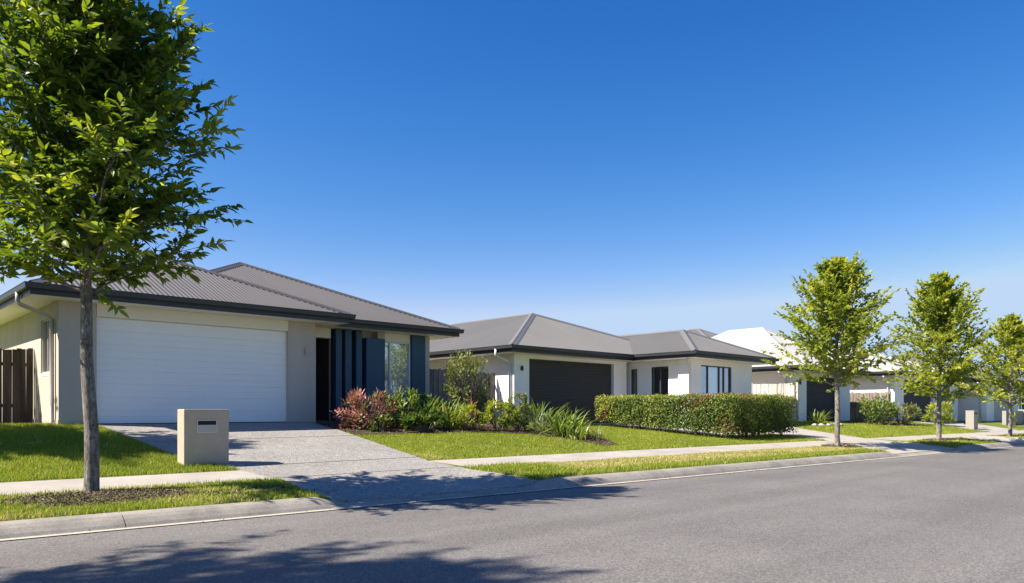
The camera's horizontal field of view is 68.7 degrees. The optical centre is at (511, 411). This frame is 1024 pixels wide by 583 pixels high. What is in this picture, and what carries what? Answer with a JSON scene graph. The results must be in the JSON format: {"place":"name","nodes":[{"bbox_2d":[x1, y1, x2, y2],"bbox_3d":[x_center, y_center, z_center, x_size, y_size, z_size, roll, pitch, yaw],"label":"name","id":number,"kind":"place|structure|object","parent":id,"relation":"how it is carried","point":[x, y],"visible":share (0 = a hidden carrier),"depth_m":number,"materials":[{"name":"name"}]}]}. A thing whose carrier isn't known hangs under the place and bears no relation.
{"place":"outdoors","nodes":[
{"label":"outdoors","id":0,"kind":"place"},
{"bbox_2d":[0,422,237,482],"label":"lawn grass","id":1,"kind":"structure","parent":0,"point":[43,433],"depth_m":12.30,"materials":[{"name":"green plant"}]},
{"bbox_2d":[99,422,537,501],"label":"driveway","id":2,"kind":"structure","parent":0,"point":[265,447],"depth_m":13.06,"materials":[{"name":"grey concrete"}]},
{"bbox_2d":[0,446,1023,582],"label":"road","id":3,"kind":"structure","parent":0,"point":[954,517],"depth_m":6.68,"materials":[{"name":"grey asphalt"}]},
{"bbox_2d":[0,445,1023,540],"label":"gutter","id":4,"kind":"object","parent":3,"relation":"on","point":[411,502],"visible":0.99,"depth_m":9.20,"materials":[{"name":"concrete"}]},
{"bbox_2d":[88,450,966,530],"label":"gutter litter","id":5,"kind":"object","parent":4,"relation":"on","point":[491,494],"visible":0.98,"depth_m":10.34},
{"bbox_2d":[0,421,1023,520],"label":"lawn ground","id":6,"kind":"structure","parent":0,"point":[999,424],"depth_m":12.82,"materials":[{"name":"green plant"}]},
{"bbox_2d":[0,348,32,423],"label":"paling fence","id":7,"kind":"object","parent":6,"relation":"on","point":[16,385],"visible":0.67,"depth_m":17.65,"materials":[{"name":"brown wood"}]},
{"bbox_2d":[0,485,199,506],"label":"tree mulch","id":8,"kind":"object","parent":6,"relation":"on","point":[110,496],"visible":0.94,"depth_m":8.49,"materials":[{"name":"brown wood"}]},
{"bbox_2d":[0,0,252,492],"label":"street tree","id":9,"kind":"object","parent":8,"relation":"on","point":[94,71],"visible":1,"depth_m":8.65,"materials":[{"name":"green plant"}]},
{"bbox_2d":[0,476,329,520],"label":"verge grass","id":10,"kind":"structure","parent":6,"relation":"on","point":[204,487],"depth_m":8.59,"materials":[{"name":"green plant"}]},
{"bbox_2d":[177,409,228,466],"bbox_3d":[-5.074,0.480,12.319,0.730,1.025,0.316,0,0,-43],"label":"mailbox","id":11,"kind":"object","parent":6,"relation":"on","point":[202,436],"visible":0.92,"depth_m":12.17,"materials":[{"name":"concrete"}]},
{"bbox_2d":[0,258,463,424],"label":"house","id":12,"kind":"structure","parent":6,"relation":"on","point":[244,342],"depth_m":18.89,"materials":[{"name":"white metal"}]},
{"bbox_2d":[40,319,48,376],"bbox_3d":[-10.633,-1.452,17.176,0.130,1.295,1.060,0,0,-43],"label":"window","id":13,"kind":"structure","parent":12,"relation":"in","point":[45,324],"depth_m":17.48,"materials":[{"name":"glass"}]},
{"bbox_2d":[97,317,285,423],"bbox_3d":[-7.723,-0.908,18.456,4.600,2.445,0.054,0,0,-43],"label":"garage door","id":14,"kind":"structure","parent":12,"relation":"in","point":[148,371],"depth_m":18.22,"materials":[{"name":"white metal"}]},
{"bbox_2d":[385,341,409,410],"bbox_3d":[-3.627,-0.993,23.375,1.040,2.325,0.100,0,0,-43],"label":"window","id":15,"kind":"structure","parent":12,"relation":"in","point":[397,354],"depth_m":23.47,"materials":[{"name":"glass"}]},
{"bbox_2d":[178,482,342,496],"bbox_3d":[-3.119,1.024,9.426,2.277,0.194,0.694,0,0,-43],"label":"worn patch","id":16,"kind":"object","parent":6,"relation":"on","point":[241,490],"visible":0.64,"depth_m":9.38,"materials":[{"name":"brown soil"}]},
{"bbox_2d":[430,368,494,419],"bbox_3d":[-1.820,-0.450,25.647,3.152,2.040,0.191,0,0,-40],"label":"paling fence","id":17,"kind":"object","parent":6,"relation":"on","point":[437,378],"visible":0.2,"depth_m":25.23,"materials":[{"name":"brown wood"}]},
{"bbox_2d":[316,419,619,444],"bbox_3d":[-0.980,0.567,20.869,8.180,0.564,7.900,0,0,-43],"label":"garden bed","id":18,"kind":"object","parent":6,"relation":"on","point":[367,431],"visible":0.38,"depth_m":19.71,"materials":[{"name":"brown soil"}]},
{"bbox_2d":[331,387,398,428],"bbox_3d":[-3.771,-0.043,19.145,1.892,1.204,1.396,0,0,-43],"label":"red shrub","id":19,"kind":"object","parent":18,"relation":"on","point":[360,420],"visible":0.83,"depth_m":18.96,"materials":[{"name":"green plant"}]},
{"bbox_2d":[369,413,392,431],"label":"green shrub","id":20,"kind":"object","parent":18,"relation":"on","point":[385,419],"visible":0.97,"depth_m":18.71,"materials":[{"name":"green plant"}]},
{"bbox_2d":[381,386,425,428],"bbox_3d":[-2.804,-0.025,19.861,1.430,1.335,1.366,0,0,-43],"label":"green shrub","id":21,"kind":"object","parent":18,"relation":"on","point":[411,395],"visible":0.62,"depth_m":19.71,"materials":[{"name":"green plant"}]},
{"bbox_2d":[400,412,442,431],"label":"green shrub","id":22,"kind":"object","parent":18,"relation":"on","point":[416,420],"visible":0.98,"depth_m":19.05,"materials":[{"name":"green plant"}]},
{"bbox_2d":[397,393,450,415],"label":"green shrub","id":23,"kind":"object","parent":18,"relation":"on","point":[426,399],"visible":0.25,"depth_m":21.59,"materials":[{"name":"green plant"}]},
{"bbox_2d":[407,397,455,429],"bbox_3d":[-2.428,0.007,20.003,1.777,0.985,1.599,0,0,-43],"label":"strap plant","id":24,"kind":"object","parent":18,"relation":"on","point":[429,410],"visible":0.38,"depth_m":19.86,"materials":[{"name":"green plant"}]},
{"bbox_2d":[435,398,476,428],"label":"strap plant","id":25,"kind":"object","parent":18,"relation":"on","point":[447,416],"visible":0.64,"depth_m":20.43,"materials":[{"name":"green plant"}]},
{"bbox_2d":[439,348,492,420],"bbox_3d":[-1.363,-0.778,22.999,1.897,2.373,1.334,0,0,-43],"label":"tall shrub","id":26,"kind":"object","parent":18,"relation":"on","point":[460,373],"visible":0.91,"depth_m":22.78,"materials":[{"name":"green plant"}]},
{"bbox_2d":[450,402,484,429],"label":"yellow shrub","id":27,"kind":"object","parent":18,"relation":"on","point":[462,421],"visible":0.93,"depth_m":20.33,"materials":[{"name":"green plant"}]},
{"bbox_2d":[449,389,496,419],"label":"green shrub","id":28,"kind":"object","parent":18,"relation":"on","point":[479,408],"visible":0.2,"depth_m":24.14,"materials":[{"name":"green plant"}]},
{"bbox_2d":[482,398,519,430],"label":"yellow shrub","id":29,"kind":"object","parent":18,"relation":"on","point":[502,421],"visible":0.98,"depth_m":20.61,"materials":[{"name":"green plant"}]},
{"bbox_2d":[497,400,526,427],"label":"green shrub","id":30,"kind":"object","parent":18,"relation":"on","point":[511,404],"visible":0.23,"depth_m":21.75,"materials":[{"name":"green plant"}]},
{"bbox_2d":[507,413,530,430],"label":"green shrub","id":31,"kind":"object","parent":18,"relation":"on","point":[517,422],"visible":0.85,"depth_m":21.00,"materials":[{"name":"green plant"}]},
{"bbox_2d":[507,391,531,426],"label":"white flower shrub","id":32,"kind":"object","parent":18,"relation":"on","point":[525,406],"visible":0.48,"depth_m":22.10,"materials":[{"name":"green plant"}]},
{"bbox_2d":[510,404,532,424],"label":"yellow shrub","id":33,"kind":"object","parent":18,"relation":"on","point":[519,408],"visible":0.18,"depth_m":22.60,"materials":[{"name":"green plant"}]},
{"bbox_2d":[525,421,552,432],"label":"green shrub","id":34,"kind":"object","parent":18,"relation":"on","point":[531,425],"visible":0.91,"depth_m":20.53,"materials":[{"name":"green plant"}]},
{"bbox_2d":[522,409,564,431],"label":"grass tussock","id":35,"kind":"object","parent":18,"relation":"on","point":[539,419],"depth_m":21.07,"materials":[{"name":"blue plant"}]},
{"bbox_2d":[526,396,566,427],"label":"strap plant","id":36,"kind":"object","parent":18,"relation":"on","point":[541,411],"visible":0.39,"depth_m":22.01,"materials":[{"name":"green plant"}]},
{"bbox_2d":[535,407,590,437],"bbox_3d":[1.184,0.314,20.215,1.830,0.921,1.867,0,0,-25],"label":"strap plant","id":37,"kind":"object","parent":18,"relation":"on","point":[560,425],"visible":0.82,"depth_m":20.12,"materials":[{"name":"green plant"}]},
{"bbox_2d":[535,405,594,432],"bbox_3d":[1.415,0.268,21.085,1.725,0.998,1.842,0,0,-7],"label":"strap plant","id":38,"kind":"object","parent":18,"relation":"on","point":[572,418],"visible":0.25,"depth_m":20.79,"materials":[{"name":"green plant"}]},
{"bbox_2d":[566,423,593,439],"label":"strap plant","id":39,"kind":"object","parent":18,"relation":"on","point":[581,435],"visible":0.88,"depth_m":19.61,"materials":[{"name":"green plant"}]},
{"bbox_2d":[577,424,607,439],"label":"grass tussock","id":40,"kind":"object","parent":18,"relation":"on","point":[589,435],"depth_m":19.88,"materials":[{"name":"green plant"}]},
{"bbox_2d":[0,430,1023,495],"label":"footpath","id":41,"kind":"structure","parent":6,"relation":"on","point":[26,487],"depth_m":14.30,"materials":[{"name":"concrete"}]},
{"bbox_2d":[430,313,779,424],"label":"house","id":42,"kind":"structure","parent":6,"relation":"on","point":[555,363],"depth_m":28.80,"materials":[{"name":"grey metal"}]},
{"bbox_2d":[529,359,610,422],"bbox_3d":[2.213,-0.685,28.151,4.700,2.350,0.050,0,0,-43],"label":"garage door","id":43,"kind":"structure","parent":42,"relation":"in","point":[559,383],"depth_m":28.06,"materials":[{"name":"grey metal"}]},
{"bbox_2d":[631,369,636,414],"bbox_3d":[4.994,-0.615,30.369,0.090,2.170,0.320,0,0,-43],"label":"window","id":44,"kind":"structure","parent":42,"relation":"in","point":[632,370],"depth_m":30.44,"materials":[{"name":"glass"}]},
{"bbox_2d":[652,366,667,394],"bbox_3d":[5.852,-0.640,29.460,0.090,2.220,0.820,0,0,-43],"label":"window","id":45,"kind":"structure","parent":42,"relation":"in","point":[663,366],"depth_m":29.46,"materials":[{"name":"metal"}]},
{"bbox_2d":[701,365,730,421],"bbox_3d":[8.028,-0.630,29.630,2.250,2.300,0.100,0,0,-43],"label":"window","id":46,"kind":"structure","parent":42,"relation":"in","point":[711,371],"depth_m":29.70,"materials":[{"name":"glass"}]},
{"bbox_2d":[463,443,888,479],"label":"verge grass","id":47,"kind":"structure","parent":6,"relation":"on","point":[609,465],"depth_m":14.39,"materials":[{"name":"green plant"}]},
{"bbox_2d":[594,392,799,438],"bbox_3d":[6.259,0.124,25.696,4.442,1.525,5.598,0,0,-43],"label":"hedge","id":48,"kind":"object","parent":6,"relation":"on","point":[740,414],"visible":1,"depth_m":24.02,"materials":[{"name":"green plant"}]},
{"bbox_2d":[687,328,717,337],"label":"house","id":49,"kind":"structure","parent":6,"relation":"on","point":[704,332],"depth_m":49.58,"materials":[{"name":"grey metal"}]},
{"bbox_2d":[752,382,798,420],"bbox_3d":[10.985,-0.350,34.256,0.189,1.840,4.340,0,0,-43],"label":"paling fence","id":50,"kind":"object","parent":6,"relation":"on","point":[788,389],"visible":0.22,"depth_m":33.16,"materials":[{"name":"beige wood"}]},
{"bbox_2d":[711,327,870,420],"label":"house","id":51,"kind":"structure","parent":6,"relation":"on","point":[815,396],"depth_m":35.71,"materials":[{"name":"grey metal"}]},
{"bbox_2d":[807,377,833,420],"bbox_3d":[14.680,-0.578,35.804,3.300,2.095,0.050,0,0,-43],"label":"garage door","id":52,"kind":"structure","parent":51,"relation":"in","point":[818,399],"depth_m":35.86,"materials":[{"name":"grey metal"}]},
{"bbox_2d":[804,410,832,423],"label":"strap plant","id":53,"kind":"object","parent":6,"relation":"on","point":[815,418],"visible":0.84,"depth_m":31.41,"materials":[{"name":"green plant"}]},
{"bbox_2d":[812,423,842,425],"bbox_3d":[13.143,0.568,31.153,1.635,0.142,0.594,0,0,-32],"label":"rock edging","id":54,"kind":"object","parent":6,"relation":"on","point":[822,424],"visible":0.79,"depth_m":30.90,"materials":[{"name":"stone"}]},
{"bbox_2d":[822,443,861,447],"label":"tree mulch","id":55,"kind":"object","parent":6,"relation":"on","point":[847,445],"visible":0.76,"depth_m":21.26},
{"bbox_2d":[759,250,928,444],"bbox_3d":[9.274,-1.697,21.048,3.920,5.521,4.365,0,0,-20],"label":"street tree","id":56,"kind":"object","parent":6,"relation":"on","point":[841,278],"visible":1,"depth_m":21.00,"materials":[{"name":"green plant"}]},
{"bbox_2d":[850,391,890,420],"bbox_3d":[18.136,-0.215,39.938,0.189,1.630,3.890,0,0,-43],"label":"paling fence","id":57,"kind":"object","parent":6,"relation":"on","point":[855,411],"visible":0.23,"depth_m":39.53,"materials":[{"name":"beige wood"}]},
{"bbox_2d":[845,418,923,425],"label":"bed mulch","id":58,"kind":"object","parent":6,"relation":"on","point":[863,421],"visible":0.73,"depth_m":34.98,"materials":[{"name":"brown wood"}]},
{"bbox_2d":[850,393,898,423],"bbox_3d":[16.885,-0.081,34.993,2.737,1.554,2.121,0,0,-43],"label":"broad bush","id":59,"kind":"object","parent":58,"relation":"on","point":[876,416],"visible":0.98,"depth_m":34.61,"materials":[{"name":"green plant"}]},
{"bbox_2d":[882,401,922,423],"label":"broad bush","id":60,"kind":"object","parent":58,"relation":"on","point":[909,417],"visible":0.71,"depth_m":35.27,"materials":[{"name":"green plant"}]},
{"bbox_2d":[828,343,973,420],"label":"house","id":61,"kind":"structure","parent":6,"relation":"on","point":[867,385],"depth_m":39.93,"materials":[{"name":"white paint"}]},
{"bbox_2d":[904,380,930,420],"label":"garage door","id":62,"kind":"structure","parent":61,"relation":"in","point":[922,401],"depth_m":41.55,"materials":[{"name":"grey metal"}]},
{"bbox_2d":[790,420,1023,437],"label":"lawn grass","id":63,"kind":"structure","parent":6,"relation":"on","point":[898,429],"depth_m":31.11,"materials":[{"name":"green plant"}]},
{"bbox_2d":[873,270,1002,440],"bbox_3d":[14.465,-1.831,25.277,4.249,5.839,3.937,0,0,-43],"label":"street tree","id":64,"kind":"object","parent":6,"relation":"on","point":[941,297],"visible":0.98,"depth_m":24.81,"materials":[{"name":"green plant"}]},
{"bbox_2d":[921,400,956,425],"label":"bright bush","id":65,"kind":"object","parent":6,"relation":"on","point":[944,414],"visible":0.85,"depth_m":36.54,"materials":[{"name":"green plant"}]},
{"bbox_2d":[923,438,955,440],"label":"tree mulch","id":66,"kind":"object","parent":6,"relation":"on","point":[931,439],"visible":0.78,"depth_m":24.96,"materials":[{"name":"brown soil"}]},
{"bbox_2d":[894,353,1023,420],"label":"house","id":67,"kind":"structure","parent":6,"relation":"on","point":[987,411],"depth_m":46.72,"materials":[{"name":"paint"}]},
{"bbox_2d":[994,386,1007,420],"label":"garage door","id":68,"kind":"structure","parent":67,"relation":"in","point":[998,410],"depth_m":48.27,"materials":[{"name":"paint"}]},
{"bbox_2d":[1018,395,1023,409],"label":"window","id":69,"kind":"structure","parent":67,"relation":"in","point":[1021,406],"depth_m":51.64,"materials":[{"name":"metal"}]},
{"bbox_2d":[897,433,1023,447],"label":"verge grass","id":70,"kind":"structure","parent":6,"relation":"on","point":[958,440],"depth_m":24.24,"materials":[{"name":"green plant"}]},
{"bbox_2d":[966,411,977,428],"bbox_3d":[21.629,0.470,35.215,0.600,1.000,0.365,0,0,-43],"label":"mailbox","id":71,"kind":"object","parent":6,"relation":"on","point":[971,419],"visible":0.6,"depth_m":35.02,"materials":[{"name":"beige concrete"}]},
{"bbox_2d":[954,312,1023,435],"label":"street tree","id":72,"kind":"object","parent":6,"relation":"on","point":[1010,330],"visible":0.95,"depth_m":28.92,"materials":[{"name":"green plant"}]},
{"bbox_2d":[963,436,1023,443],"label":"apron","id":73,"kind":"object","parent":6,"relation":"on","point":[1010,440],"visible":0.65,"depth_m":27.67,"materials":[{"name":"concrete"}]},
{"bbox_2d":[1002,409,1023,424],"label":"garden wall","id":74,"kind":"structure","parent":6,"relation":"on","point":[1019,416],"depth_m":43.27,"materials":[{"name":"beige paint"}]},
{"bbox_2d":[1012,411,1017,426],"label":"shrub","id":75,"kind":"object","parent":6,"relation":"on","point":[1014,417],"visible":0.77,"depth_m":39.61,"materials":[{"name":"green plant"}]},
{"bbox_2d":[0,0,1023,375],"label":"sky","id":76,"kind":"structure","parent":0,"point":[615,167],"materials":[{"name":"blue"}]},
{"bbox_2d":[314,422,823,460],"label":"lawn grass","id":77,"kind":"structure","parent":0,"point":[632,437],"depth_m":18.57,"materials":[{"name":"green plant"}]},
{"bbox_2d":[577,423,955,453],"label":"neighbour driveway","id":78,"kind":"structure","parent":0,"point":[894,447],"depth_m":23.66,"materials":[{"name":"concrete"}]},
{"bbox_2d":[914,421,1019,431],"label":"driveway","id":79,"kind":"structure","parent":0,"point":[980,427],"depth_m":37.37,"materials":[{"name":"concrete"}]},
{"label":"ground","id":80,"kind":"structure","parent":0,"visible":0},
{"bbox_2d":[0,442,1023,540],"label":"kerb","id":81,"kind":"structure","parent":80,"relation":"on","point":[53,525],"depth_m":8.80,"materials":[{"name":"concrete"}]}
]}

